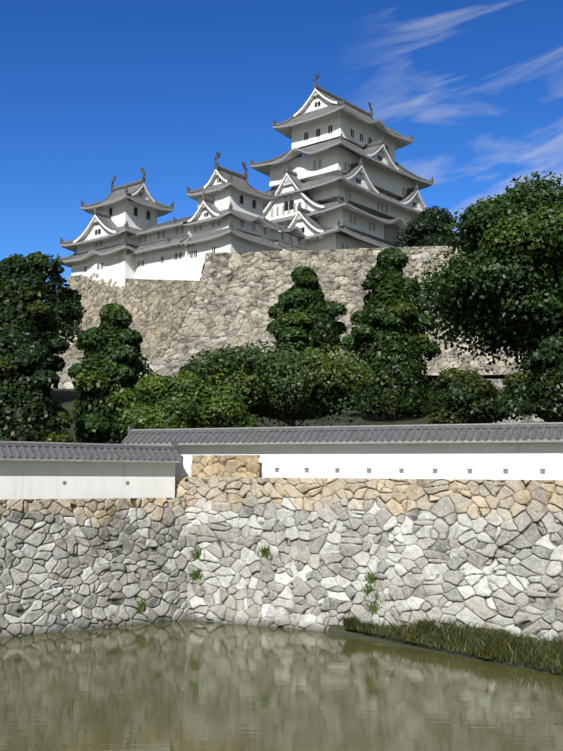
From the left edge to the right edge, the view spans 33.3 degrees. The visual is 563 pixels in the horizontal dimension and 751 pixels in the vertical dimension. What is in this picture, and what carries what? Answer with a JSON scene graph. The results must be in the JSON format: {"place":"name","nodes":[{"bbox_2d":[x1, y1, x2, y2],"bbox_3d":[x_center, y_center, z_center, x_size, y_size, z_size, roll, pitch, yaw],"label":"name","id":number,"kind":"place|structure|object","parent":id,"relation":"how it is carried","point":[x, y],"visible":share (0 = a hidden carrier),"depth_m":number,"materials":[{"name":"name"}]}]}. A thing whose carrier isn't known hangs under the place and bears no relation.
{"place":"outdoors","nodes":[
{"label":"outdoors","id":0,"kind":"place"},
{"bbox_2d":[0,498,191,637],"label":"pond wall","id":1,"kind":"structure","parent":0,"point":[73,564],"depth_m":34.56,"materials":[{"name":"grey stone"}]},
{"bbox_2d":[0,441,182,498],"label":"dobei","id":2,"kind":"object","parent":1,"relation":"on","point":[45,470],"visible":1,"depth_m":35.26,"materials":[{"name":"paint"}]},
{"bbox_2d":[135,599,148,611],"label":"wall weeds","id":3,"kind":"object","parent":1,"relation":"attached to","point":[142,606],"depth_m":35.39,"materials":[{"name":"green plant"}]},
{"bbox_2d":[0,620,562,750],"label":"water","id":4,"kind":"structure","parent":0,"point":[188,685],"depth_m":24.16,"materials":[{"name":"green liquid"}]},
{"bbox_2d":[0,0,562,300],"label":"sky","id":5,"kind":"structure","parent":0,"point":[92,92],"materials":[{"name":"blue"}]},
{"bbox_2d":[28,375,543,497],"bbox_3d":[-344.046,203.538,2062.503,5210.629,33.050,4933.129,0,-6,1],"label":"terrain","id":6,"kind":"structure","parent":0,"point":[66,399],"depth_m":72.92,"materials":[{"name":"brown soil"}]},
{"bbox_2d":[0,256,69,372],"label":"tree","id":7,"kind":"object","parent":6,"relation":"on","point":[27,315],"visible":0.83,"depth_m":77.77,"materials":[{"name":"green plant"}]},
{"bbox_2d":[0,341,75,442],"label":"tree","id":8,"kind":"object","parent":6,"relation":"on","point":[28,379],"visible":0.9,"depth_m":51.23,"materials":[{"name":"green plant"}]},
{"bbox_2d":[8,251,85,345],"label":"tree","id":9,"kind":"object","parent":6,"relation":"on","point":[65,304],"visible":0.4,"depth_m":126.74,"materials":[{"name":"green plant"}]},
{"bbox_2d":[67,302,167,443],"bbox_3d":[-10.465,0.728,60.463,6.834,10.750,6.880,0,-6,1],"label":"tree","id":10,"kind":"object","parent":6,"relation":"on","point":[111,340],"visible":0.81,"depth_m":58.70,"materials":[{"name":"green plant"}]},
{"bbox_2d":[54,273,198,359],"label":"wall base","id":11,"kind":"object","parent":6,"relation":"on","point":[157,309],"visible":0.19,"depth_m":139.82,"materials":[{"name":"beige stone"}]},
{"bbox_2d":[51,359,294,391],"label":"stone wall","id":12,"kind":"structure","parent":6,"relation":"on","point":[165,367],"depth_m":99.69,"materials":[{"name":"beige stone"}]},
{"bbox_2d":[161,257,205,358],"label":"stone wall corner","id":13,"kind":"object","parent":6,"relation":"on","point":[190,303],"depth_m":111.39,"materials":[{"name":"beige stone"}]},
{"bbox_2d":[57,152,314,289],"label":"castle turrets","id":14,"kind":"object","parent":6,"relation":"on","point":[122,237],"visible":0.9,"depth_m":143.16,"materials":[{"name":"paint"}]},
{"bbox_2d":[114,371,259,434],"bbox_3d":[-4.862,3.216,49.554,7.471,6.911,7.702,0,-6,1],"label":"bush","id":15,"kind":"object","parent":6,"relation":"on","point":[174,405],"visible":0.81,"depth_m":48.54,"materials":[{"name":"green plant"}]},
{"bbox_2d":[153,362,226,426],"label":"bush","id":16,"kind":"object","parent":6,"relation":"on","point":[183,369],"visible":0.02,"depth_m":69.40,"materials":[{"name":"green plant"}]},
{"bbox_2d":[185,338,376,426],"bbox_3d":[0.105,1.757,55.098,11.246,8.034,11.354,0,-6,1],"label":"bush","id":17,"kind":"object","parent":6,"relation":"on","point":[319,385],"visible":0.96,"depth_m":52.17,"materials":[{"name":"green plant"}]},
{"bbox_2d":[266,265,347,354],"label":"round tree","id":18,"kind":"object","parent":6,"relation":"on","point":[303,310],"visible":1,"depth_m":86.84,"materials":[{"name":"green plant"}]},
{"bbox_2d":[160,245,557,375],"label":"stone wall","id":19,"kind":"structure","parent":6,"relation":"on","point":[237,294],"depth_m":109.55,"materials":[{"name":"beige stone"}]},
{"bbox_2d":[250,74,433,249],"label":"keep","id":20,"kind":"structure","parent":19,"relation":"on","point":[346,182],"depth_m":155.16,"materials":[{"name":"paint"}]},
{"bbox_2d":[175,477,562,641],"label":"pond wall","id":21,"kind":"structure","parent":6,"relation":"on","point":[481,551],"depth_m":33.72,"materials":[{"name":"grey stone"}]},
{"bbox_2d":[191,455,259,479],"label":"stone wall","id":22,"kind":"structure","parent":21,"relation":"on","point":[216,466],"depth_m":37.06,"materials":[{"name":"beige stone"}]},
{"bbox_2d":[188,542,383,613],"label":"wall weeds","id":23,"kind":"object","parent":21,"relation":"on","point":[196,575],"depth_m":35.40,"materials":[{"name":"green plant"}]},
{"bbox_2d":[121,422,562,479],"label":"boundary wall","id":24,"kind":"structure","parent":21,"relation":"on","point":[510,451],"depth_m":34.59,"materials":[{"name":"paint"}]},
{"bbox_2d":[339,247,440,419],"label":"column tree","id":25,"kind":"object","parent":6,"relation":"on","point":[390,320],"visible":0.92,"depth_m":71.10,"materials":[{"name":"green plant"}]},
{"bbox_2d":[392,205,458,246],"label":"conifer tree","id":26,"kind":"object","parent":6,"relation":"on","point":[425,226],"visible":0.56,"depth_m":121.46,"materials":[{"name":"green plant"}]},
{"bbox_2d":[420,367,535,423],"bbox_3d":[11.906,2.246,57.709,6.798,5.464,5.744,0,-6,1],"label":"bush","id":27,"kind":"object","parent":6,"relation":"on","point":[462,396],"visible":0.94,"depth_m":56.14,"materials":[{"name":"green plant"}]},
{"bbox_2d":[409,171,562,376],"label":"tree","id":28,"kind":"object","parent":6,"relation":"on","point":[485,286],"visible":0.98,"depth_m":71.77,"materials":[{"name":"green plant"}]},
{"bbox_2d":[490,378,560,422],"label":"wall","id":29,"kind":"structure","parent":6,"relation":"on","point":[498,384],"depth_m":65.18,"materials":[{"name":"stone"}]},
{"bbox_2d":[502,335,562,421],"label":"tree","id":30,"kind":"object","parent":6,"relation":"on","point":[544,396],"visible":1,"depth_m":57.01,"materials":[{"name":"green plant"}]},
{"bbox_2d":[327,625,562,675],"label":"mud bank","id":31,"kind":"structure","parent":0,"point":[341,630],"depth_m":30.79,"materials":[{"name":"brown soil"}]},
{"bbox_2d":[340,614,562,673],"bbox_3d":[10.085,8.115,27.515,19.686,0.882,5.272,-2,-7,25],"label":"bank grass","id":32,"kind":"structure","parent":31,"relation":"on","point":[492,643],"depth_m":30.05,"materials":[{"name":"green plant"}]}
]}

